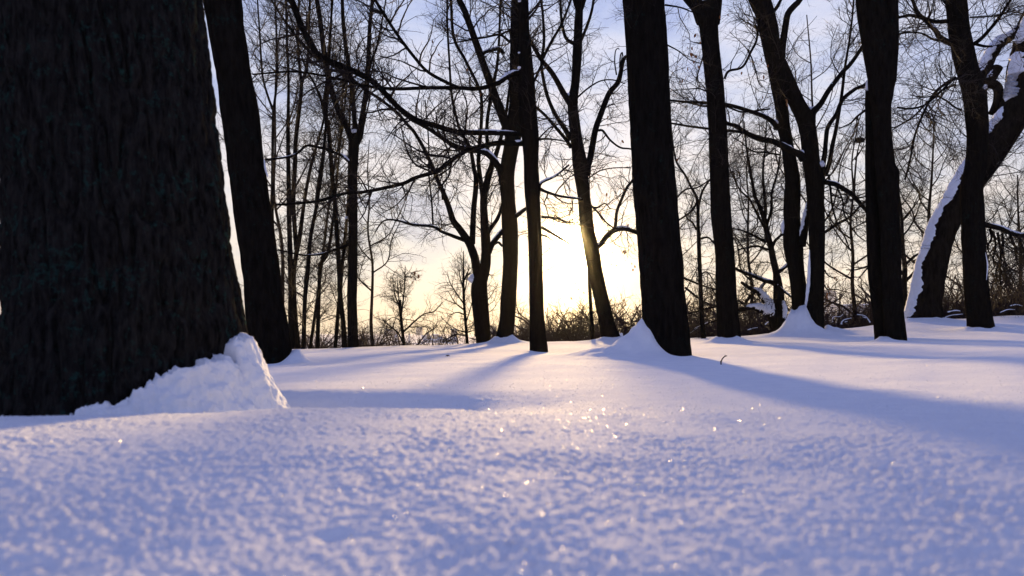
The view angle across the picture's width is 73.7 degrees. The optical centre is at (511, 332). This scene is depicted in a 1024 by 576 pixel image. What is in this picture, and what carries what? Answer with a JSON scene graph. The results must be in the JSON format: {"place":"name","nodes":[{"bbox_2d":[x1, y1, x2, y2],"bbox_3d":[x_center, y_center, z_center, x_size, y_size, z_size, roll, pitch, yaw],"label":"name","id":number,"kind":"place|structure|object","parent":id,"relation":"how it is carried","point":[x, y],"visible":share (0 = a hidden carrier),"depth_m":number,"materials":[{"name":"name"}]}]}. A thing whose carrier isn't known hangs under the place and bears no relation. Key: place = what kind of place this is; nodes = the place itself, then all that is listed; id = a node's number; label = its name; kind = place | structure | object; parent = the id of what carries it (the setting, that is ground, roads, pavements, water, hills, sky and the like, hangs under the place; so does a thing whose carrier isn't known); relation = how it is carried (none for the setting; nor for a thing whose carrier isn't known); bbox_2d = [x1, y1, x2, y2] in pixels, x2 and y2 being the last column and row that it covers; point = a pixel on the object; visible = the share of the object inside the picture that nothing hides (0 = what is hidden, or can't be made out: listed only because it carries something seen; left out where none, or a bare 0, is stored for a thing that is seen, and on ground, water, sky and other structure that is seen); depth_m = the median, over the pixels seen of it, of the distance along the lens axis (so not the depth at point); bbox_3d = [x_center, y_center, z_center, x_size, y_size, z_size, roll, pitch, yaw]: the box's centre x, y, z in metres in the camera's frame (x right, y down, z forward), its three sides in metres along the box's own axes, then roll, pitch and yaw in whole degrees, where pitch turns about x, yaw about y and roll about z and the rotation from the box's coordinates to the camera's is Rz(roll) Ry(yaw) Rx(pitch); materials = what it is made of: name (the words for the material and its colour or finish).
{"place":"outdoors","nodes":[
{"label":"outdoors","id":0,"kind":"place"},
{"bbox_2d":[0,305,1023,575],"bbox_3d":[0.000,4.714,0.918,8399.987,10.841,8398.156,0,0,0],"label":"ground","id":1,"kind":"structure","parent":0,"point":[708,485],"depth_m":0.99,"materials":[{"name":"white snow"}]},
{"bbox_2d":[0,0,247,415],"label":"linden tree","id":2,"kind":"object","parent":1,"relation":"on","point":[119,281],"visible":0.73,"depth_m":2.11,"materials":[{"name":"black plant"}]},
{"bbox_2d":[69,332,289,415],"bbox_3d":[-1.029,0.210,2.390,0.596,0.421,0.983,0,0,0],"label":"snow pile","id":3,"kind":"object","parent":1,"relation":"on","point":[237,376],"visible":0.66,"depth_m":2.18,"materials":[{"name":"white snow"}]},
{"bbox_2d":[203,0,291,363],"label":"linden tree","id":4,"kind":"object","parent":1,"relation":"on","point":[267,321],"visible":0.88,"depth_m":7.33,"materials":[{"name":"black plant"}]},
{"bbox_2d":[240,0,314,319],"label":"young tree","id":5,"kind":"object","parent":1,"relation":"on","point":[272,171],"visible":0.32,"depth_m":22.46,"materials":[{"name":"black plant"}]},
{"bbox_2d":[243,0,335,348],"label":"young tree","id":6,"kind":"object","parent":1,"relation":"on","point":[288,122],"visible":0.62,"depth_m":19.34,"materials":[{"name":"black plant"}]},
{"bbox_2d":[214,0,365,302],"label":"bare tree","id":7,"kind":"object","parent":1,"relation":"on","point":[278,207],"visible":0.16,"depth_m":33.98,"materials":[{"name":"brown plant"}]},
{"bbox_2d":[244,0,365,348],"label":"young tree","id":8,"kind":"object","parent":1,"relation":"on","point":[296,326],"visible":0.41,"depth_m":20.15,"materials":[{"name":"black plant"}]},
{"bbox_2d":[299,325,324,348],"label":"bush","id":9,"kind":"object","parent":1,"relation":"on","point":[308,339],"visible":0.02,"depth_m":40.48,"materials":[{"name":"brown plant"}]},
{"bbox_2d":[268,0,363,348],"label":"young tree","id":10,"kind":"object","parent":1,"relation":"on","point":[304,314],"visible":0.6,"depth_m":18.95,"materials":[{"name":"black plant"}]},
{"bbox_2d":[299,320,347,348],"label":"bush","id":11,"kind":"object","parent":1,"relation":"on","point":[327,345],"depth_m":43.34,"materials":[{"name":"brown plant"}]},
{"bbox_2d":[261,0,389,347],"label":"young tree","id":12,"kind":"object","parent":1,"relation":"on","point":[339,283],"visible":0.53,"depth_m":19.15,"materials":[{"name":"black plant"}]},
{"bbox_2d":[280,27,372,348],"bbox_3d":[-5.371,-3.935,19.808,3.408,9.719,2.464,0,0,40],"label":"young tree","id":13,"kind":"object","parent":1,"relation":"on","point":[318,317],"visible":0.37,"depth_m":19.55,"materials":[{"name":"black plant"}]},
{"bbox_2d":[280,12,382,348],"bbox_3d":[-5.978,-4.632,22.019,3.089,11.343,3.398,0,0,-38],"label":"young tree","id":14,"kind":"object","parent":1,"relation":"on","point":[312,332],"visible":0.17,"depth_m":21.96,"materials":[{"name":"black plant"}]},
{"bbox_2d":[300,321,370,348],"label":"bush","id":15,"kind":"object","parent":1,"relation":"on","point":[339,341],"visible":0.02,"depth_m":43.64,"materials":[{"name":"brown plant"}]},
{"bbox_2d":[264,0,420,347],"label":"linden tree","id":16,"kind":"object","parent":1,"relation":"on","point":[352,248],"visible":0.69,"depth_m":18.68,"materials":[{"name":"brown plant"}]},
{"bbox_2d":[296,67,392,347],"bbox_3d":[-4.734,-3.473,19.944,2.624,8.811,2.784,0,0,35],"label":"young tree","id":17,"kind":"object","parent":1,"relation":"on","point":[337,323],"visible":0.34,"depth_m":19.86,"materials":[{"name":"brown plant"}]},
{"bbox_2d":[300,322,398,348],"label":"bush","id":18,"kind":"object","parent":1,"relation":"on","point":[314,343],"visible":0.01,"depth_m":48.38,"materials":[{"name":"brown plant"}]},
{"bbox_2d":[300,318,413,348],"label":"bush","id":19,"kind":"object","parent":1,"relation":"on","point":[360,345],"visible":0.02,"depth_m":41.47,"materials":[{"name":"brown plant"}]},
{"bbox_2d":[320,310,414,347],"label":"bush","id":20,"kind":"object","parent":1,"relation":"on","point":[366,335],"visible":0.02,"depth_m":43.14,"materials":[{"name":"brown plant"}]},
{"bbox_2d":[306,106,433,346],"bbox_3d":[-7.498,-4.764,36.097,7.126,15.136,6.994,0,0,0],"label":"bare tree","id":21,"kind":"object","parent":1,"relation":"on","point":[372,281],"visible":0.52,"depth_m":35.99,"materials":[{"name":"brown plant"}]},
{"bbox_2d":[300,335,461,346],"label":"wood","id":22,"kind":"object","parent":1,"relation":"on","point":[392,342],"visible":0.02,"depth_m":137.03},
{"bbox_2d":[320,316,457,348],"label":"bush","id":23,"kind":"object","parent":1,"relation":"on","point":[386,343],"visible":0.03,"depth_m":39.53,"materials":[{"name":"brown plant"}]},
{"bbox_2d":[254,0,543,342],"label":"linden tree","id":24,"kind":"object","parent":1,"relation":"on","point":[481,272],"visible":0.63,"depth_m":19.57,"materials":[{"name":"brown plant"}]},
{"bbox_2d":[340,311,472,347],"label":"bush","id":25,"kind":"object","parent":1,"relation":"on","point":[432,330],"visible":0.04,"depth_m":47.13,"materials":[{"name":"brown plant"}]},
{"bbox_2d":[366,262,453,345],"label":"young tree","id":26,"kind":"object","parent":1,"relation":"on","point":[400,304],"visible":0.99,"depth_m":19.28,"materials":[{"name":"brown plant"}]},
{"bbox_2d":[219,0,634,351],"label":"linden tree","id":27,"kind":"object","parent":1,"relation":"on","point":[529,132],"visible":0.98,"depth_m":10.88,"materials":[{"name":"brown plant"}]},
{"bbox_2d":[395,333,459,342],"bbox_3d":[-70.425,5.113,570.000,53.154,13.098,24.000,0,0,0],"label":"bush","id":28,"kind":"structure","parent":1,"relation":"on","point":[427,336],"depth_m":560.00,"materials":[{"name":"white plant"}]},
{"bbox_2d":[430,249,490,344],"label":"young tree","id":29,"kind":"object","parent":1,"relation":"on","point":[464,308],"visible":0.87,"depth_m":19.78,"materials":[{"name":"brown plant"}]},
{"bbox_2d":[431,317,498,344],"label":"bush","id":30,"kind":"object","parent":1,"relation":"on","point":[440,343],"visible":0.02,"depth_m":37.20,"materials":[{"name":"brown plant"}]},
{"bbox_2d":[375,0,563,337],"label":"linden tree","id":31,"kind":"object","parent":1,"relation":"on","point":[509,214],"visible":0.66,"depth_m":18.99,"materials":[{"name":"brown plant"}]},
{"bbox_2d":[452,222,502,339],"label":"young tree","id":32,"kind":"object","parent":1,"relation":"on","point":[487,299],"visible":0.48,"depth_m":20.12,"materials":[{"name":"brown plant"}]},
{"bbox_2d":[440,314,554,343],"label":"bush","id":33,"kind":"object","parent":1,"relation":"on","point":[473,329],"visible":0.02,"depth_m":35.92,"materials":[{"name":"brown plant"}]},
{"bbox_2d":[463,306,556,343],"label":"bush","id":34,"kind":"object","parent":1,"relation":"on","point":[494,329],"visible":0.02,"depth_m":33.70,"materials":[{"name":"brown plant"}]},
{"bbox_2d":[1,354,1023,575],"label":"ice crystals","id":35,"kind":"object","parent":1,"relation":"on","point":[558,463],"visible":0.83,"depth_m":1.14,"materials":[{"name":"white ice"}]},
{"bbox_2d":[462,293,594,343],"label":"bush","id":36,"kind":"object","parent":1,"relation":"on","point":[549,319],"visible":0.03,"depth_m":32.33,"materials":[{"name":"brown plant"}]},
{"bbox_2d":[494,304,595,341],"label":"bush","id":37,"kind":"object","parent":1,"relation":"on","point":[519,330],"visible":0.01,"depth_m":29.72,"materials":[{"name":"brown plant"}]},
{"bbox_2d":[491,294,625,341],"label":"bush","id":38,"kind":"object","parent":1,"relation":"on","point":[559,333],"visible":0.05,"depth_m":30.50,"materials":[{"name":"brown plant"}]},
{"bbox_2d":[517,293,634,341],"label":"bush","id":39,"kind":"object","parent":1,"relation":"on","point":[565,330],"visible":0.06,"depth_m":29.50,"materials":[{"name":"brown plant"}]},
{"bbox_2d":[475,0,685,336],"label":"linden tree","id":40,"kind":"object","parent":1,"relation":"on","point":[593,246],"visible":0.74,"depth_m":18.86,"materials":[{"name":"brown plant"}]},
{"bbox_2d":[544,289,636,336],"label":"bush","id":41,"kind":"object","parent":1,"relation":"on","point":[595,315],"visible":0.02,"depth_m":35.03,"materials":[{"name":"brown plant"}]},
{"bbox_2d":[544,292,641,340],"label":"bush","id":42,"kind":"object","parent":1,"relation":"on","point":[565,321],"visible":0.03,"depth_m":31.75,"materials":[{"name":"brown plant"}]},
{"bbox_2d":[569,157,617,339],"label":"young tree","id":43,"kind":"object","parent":1,"relation":"on","point":[592,335],"visible":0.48,"depth_m":19.36,"materials":[{"name":"brown plant"}]},
{"bbox_2d":[545,304,641,340],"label":"bush","id":44,"kind":"object","parent":1,"relation":"on","point":[598,334],"visible":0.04,"depth_m":27.69,"materials":[{"name":"brown plant"}]},
{"bbox_2d":[562,287,640,336],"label":"bush","id":45,"kind":"object","parent":1,"relation":"on","point":[583,314],"visible":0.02,"depth_m":32.04,"materials":[{"name":"brown plant"}]},
{"bbox_2d":[546,292,692,341],"bbox_3d":[5.127,1.365,29.456,6.770,6.772,6.739,0,0,23],"label":"bush","id":46,"kind":"object","parent":1,"relation":"on","point":[570,329],"visible":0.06,"depth_m":29.00,"materials":[{"name":"brown plant"}]},
{"bbox_2d":[553,286,706,338],"bbox_3d":[6.839,2.137,34.447,10.341,9.275,9.396,0,0,40],"label":"bush","id":47,"kind":"object","parent":1,"relation":"on","point":[628,312],"depth_m":33.45,"materials":[{"name":"brown plant"}]},
{"bbox_2d":[620,165,714,292],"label":"bare tree","id":48,"kind":"object","parent":1,"relation":"on","point":[686,252],"visible":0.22,"depth_m":34.07,"materials":[{"name":"brown plant"}]},
{"bbox_2d":[605,0,745,355],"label":"linden tree","id":49,"kind":"object","parent":1,"relation":"on","point":[663,302],"visible":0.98,"depth_m":7.50,"materials":[{"name":"brown plant"}]},
{"bbox_2d":[618,299,743,337],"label":"bush","id":50,"kind":"object","parent":1,"relation":"on","point":[688,319],"visible":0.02,"depth_m":29.69,"materials":[{"name":"brown plant"}]},
{"bbox_2d":[616,294,765,337],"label":"bush","id":51,"kind":"object","parent":1,"relation":"on","point":[696,325],"visible":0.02,"depth_m":28.66,"materials":[{"name":"brown plant"}]},
{"bbox_2d":[669,78,756,338],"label":"young tree","id":52,"kind":"object","parent":1,"relation":"on","point":[699,282],"visible":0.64,"depth_m":17.96,"materials":[{"name":"brown plant"}]},
{"bbox_2d":[688,280,755,335],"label":"bush","id":53,"kind":"object","parent":1,"relation":"on","point":[712,300],"visible":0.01,"depth_m":31.27,"materials":[{"name":"brown plant"}]},
{"bbox_2d":[690,293,766,333],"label":"bush","id":54,"kind":"object","parent":1,"relation":"on","point":[738,308],"visible":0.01,"depth_m":29.61,"materials":[{"name":"brown plant"}]},
{"bbox_2d":[669,0,797,337],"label":"linden tree","id":55,"kind":"object","parent":1,"relation":"on","point":[727,313],"visible":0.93,"depth_m":12.84,"materials":[{"name":"brown plant"}]},
{"bbox_2d":[689,283,791,335],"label":"bush","id":56,"kind":"object","parent":1,"relation":"on","point":[745,326],"visible":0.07,"depth_m":27.61,"materials":[{"name":"brown plant"}]},
{"bbox_2d":[697,103,806,322],"bbox_3d":[10.429,-4.350,29.932,4.921,12.737,6.006,0,0,13],"label":"bare tree","id":57,"kind":"object","parent":1,"relation":"on","point":[747,214],"visible":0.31,"depth_m":29.94,"materials":[{"name":"brown plant"}]},
{"bbox_2d":[709,103,808,333],"bbox_3d":[7.357,-3.309,20.102,3.361,7.437,3.050,0,0,0],"label":"apple tree","id":58,"kind":"object","parent":1,"relation":"on","point":[774,311],"visible":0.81,"depth_m":19.91,"materials":[{"name":"brown plant"}]},
{"bbox_2d":[688,276,843,336],"bbox_3d":[9.863,1.291,30.238,8.190,7.491,8.533,0,0,11],"label":"bush","id":59,"kind":"object","parent":1,"relation":"on","point":[758,316],"visible":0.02,"depth_m":28.32,"materials":[{"name":"brown plant"}]},
{"bbox_2d":[690,267,869,334],"bbox_3d":[12.230,1.631,31.340,9.696,9.699,9.652,0,0,24],"label":"bush","id":60,"kind":"object","parent":1,"relation":"on","point":[790,302],"visible":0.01,"depth_m":31.39,"materials":[{"name":"brown plant"}]},
{"bbox_2d":[715,277,860,333],"bbox_3d":[12.049,1.628,29.598,8.524,8.414,9.381,0,0,-38],"label":"bush","id":61,"kind":"object","parent":1,"relation":"on","point":[837,298],"visible":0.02,"depth_m":29.61,"materials":[{"name":"brown plant"}]},
{"bbox_2d":[670,0,930,328],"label":"linden tree","id":62,"kind":"object","parent":1,"relation":"on","point":[795,230],"visible":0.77,"depth_m":17.24,"materials":[{"name":"brown plant"}]},
{"bbox_2d":[739,1,865,274],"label":"bare tree","id":63,"kind":"object","parent":1,"relation":"on","point":[792,115],"visible":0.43,"depth_m":37.71,"materials":[{"name":"brown plant"}]},
{"bbox_2d":[761,304,858,326],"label":"bush","id":64,"kind":"object","parent":1,"relation":"on","point":[827,320],"depth_m":29.41,"materials":[{"name":"brown plant"}]},
{"bbox_2d":[753,284,869,321],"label":"bush","id":65,"kind":"object","parent":1,"relation":"on","point":[829,308],"visible":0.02,"depth_m":31.75,"materials":[{"name":"brown plant"}]},
{"bbox_2d":[771,291,871,328],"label":"bush","id":66,"kind":"object","parent":1,"relation":"on","point":[852,321],"visible":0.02,"depth_m":29.05,"materials":[{"name":"brown plant"}]},
{"bbox_2d":[787,301,866,327],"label":"bush","id":67,"kind":"object","parent":1,"relation":"on","point":[790,308],"depth_m":28.54,"materials":[{"name":"brown plant"}]},
{"bbox_2d":[824,290,836,320],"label":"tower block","id":68,"kind":"structure","parent":1,"relation":"on","point":[832,292],"depth_m":1150.00,"materials":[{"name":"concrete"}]},
{"bbox_2d":[824,310,872,328],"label":"bush","id":69,"kind":"object","parent":1,"relation":"on","point":[832,325],"visible":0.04,"depth_m":26.08,"materials":[{"name":"brown plant"}]},
{"bbox_2d":[824,300,872,328],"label":"bush","id":70,"kind":"object","parent":1,"relation":"on","point":[860,313],"visible":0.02,"depth_m":26.78,"materials":[{"name":"brown plant"}]},
{"bbox_2d":[837,304,869,319],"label":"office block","id":71,"kind":"structure","parent":1,"relation":"on","point":[851,309],"depth_m":420.62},
{"bbox_2d":[773,87,936,324],"bbox_3d":[15.134,-4.344,29.644,8.554,12.754,6.231,0,0,0],"label":"bare tree","id":72,"kind":"object","parent":1,"relation":"on","point":[844,243],"visible":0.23,"depth_m":29.97,"materials":[{"name":"brown plant"}]},
{"bbox_2d":[855,137,864,142],"bbox_3d":[15.289,-8.450,29.999,0.422,0.239,0.358,0,0,0],"label":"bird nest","id":73,"kind":"object","parent":72,"relation":"in","point":[863,139],"visible":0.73,"depth_m":29.89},
{"bbox_2d":[824,281,947,327],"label":"bush","id":74,"kind":"object","parent":1,"relation":"on","point":[859,321],"visible":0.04,"depth_m":28.52,"materials":[{"name":"brown plant"}]},
{"bbox_2d":[836,280,945,327],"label":"bush","id":75,"kind":"object","parent":1,"relation":"on","point":[859,307],"visible":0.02,"depth_m":30.93,"materials":[{"name":"brown plant"}]},
{"bbox_2d":[824,272,962,325],"bbox_3d":[17.852,1.260,29.888,8.672,7.932,9.036,0,0,-14],"label":"bush","id":76,"kind":"object","parent":1,"relation":"on","point":[943,306],"depth_m":29.80,"materials":[{"name":"brown plant"}]},
{"bbox_2d":[830,264,960,322],"bbox_3d":[20.639,1.849,32.934,10.259,10.919,10.924,0,0,-33],"label":"bush","id":77,"kind":"object","parent":1,"relation":"on","point":[864,290],"visible":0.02,"depth_m":35.08,"materials":[{"name":"brown plant"}]},
{"bbox_2d":[790,0,1001,340],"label":"linden tree","id":78,"kind":"object","parent":1,"relation":"on","point":[878,23],"visible":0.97,"depth_m":11.13,"materials":[{"name":"brown plant"}]},
{"bbox_2d":[841,156,960,307],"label":"bare tree","id":79,"kind":"object","parent":1,"relation":"on","point":[905,263],"visible":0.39,"depth_m":23.94,"materials":[{"name":"brown plant"}]},
{"bbox_2d":[846,73,1006,316],"bbox_3d":[15.629,-4.509,26.803,7.996,11.687,5.321,0,0,0],"label":"bare tree","id":80,"kind":"object","parent":1,"relation":"on","point":[930,194],"visible":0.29,"depth_m":26.86,"materials":[{"name":"brown plant"}]},
{"bbox_2d":[835,257,1020,322],"bbox_3d":[19.509,1.715,31.038,11.442,10.263,10.397,0,0,-41],"label":"bush","id":81,"kind":"object","parent":1,"relation":"on","point":[961,285],"depth_m":28.72,"materials":[{"name":"brown plant"}]},
{"bbox_2d":[845,0,1023,327],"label":"linden tree","id":82,"kind":"object","parent":1,"relation":"on","point":[977,299],"visible":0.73,"depth_m":14.63,"materials":[{"name":"brown plant"}]},
{"bbox_2d":[860,275,1021,318],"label":"bush","id":83,"kind":"object","parent":1,"relation":"on","point":[964,303],"visible":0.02,"depth_m":26.16,"materials":[{"name":"brown plant"}]},
{"bbox_2d":[863,286,1023,321],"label":"bush","id":84,"kind":"object","parent":1,"relation":"on","point":[992,306],"depth_m":27.08,"materials":[{"name":"brown plant"}]},
{"bbox_2d":[903,135,1023,290],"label":"bare tree","id":85,"kind":"object","parent":1,"relation":"on","point":[1015,202],"visible":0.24,"depth_m":33.94,"materials":[{"name":"brown plant"}]},
{"bbox_2d":[904,1,1023,318],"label":"willow tree","id":86,"kind":"object","parent":1,"relation":"on","point":[929,275],"visible":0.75,"depth_m":18.68,"materials":[{"name":"brown plant"}]},
{"bbox_2d":[942,256,1010,306],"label":"bush","id":87,"kind":"object","parent":1,"relation":"on","point":[957,286],"visible":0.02,"depth_m":29.44,"materials":[{"name":"brown plant"}]},
{"bbox_2d":[947,249,1014,313],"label":"bush","id":88,"kind":"object","parent":1,"relation":"on","point":[990,282],"visible":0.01,"depth_m":30.00,"materials":[{"name":"brown plant"}]},
{"bbox_2d":[942,263,1021,318],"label":"bush","id":89,"kind":"object","parent":1,"relation":"on","point":[955,299],"visible":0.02,"depth_m":28.22,"materials":[{"name":"brown plant"}]},
{"bbox_2d":[943,262,1023,318],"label":"bush","id":90,"kind":"object","parent":1,"relation":"on","point":[1003,313],"visible":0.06,"depth_m":26.02,"materials":[{"name":"brown plant"}]},
{"bbox_2d":[945,255,1023,317],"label":"bush","id":91,"kind":"object","parent":1,"relation":"on","point":[991,303],"visible":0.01,"depth_m":27.20,"materials":[{"name":"brown plant"}]},
{"bbox_2d":[956,170,1023,294],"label":"bare tree","id":92,"kind":"object","parent":1,"relation":"on","point":[1002,202],"visible":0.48,"depth_m":29.96,"materials":[{"name":"brown plant"}]},
{"bbox_2d":[959,275,1020,311],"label":"bush","id":93,"kind":"object","parent":1,"relation":"on","point":[998,293],"visible":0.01,"depth_m":28.60,"materials":[{"name":"brown plant"}]},
{"bbox_2d":[0,0,1023,333],"label":"sky","id":94,"kind":"structure","parent":0,"point":[561,280],"materials":[{"name":"white"}]}
]}

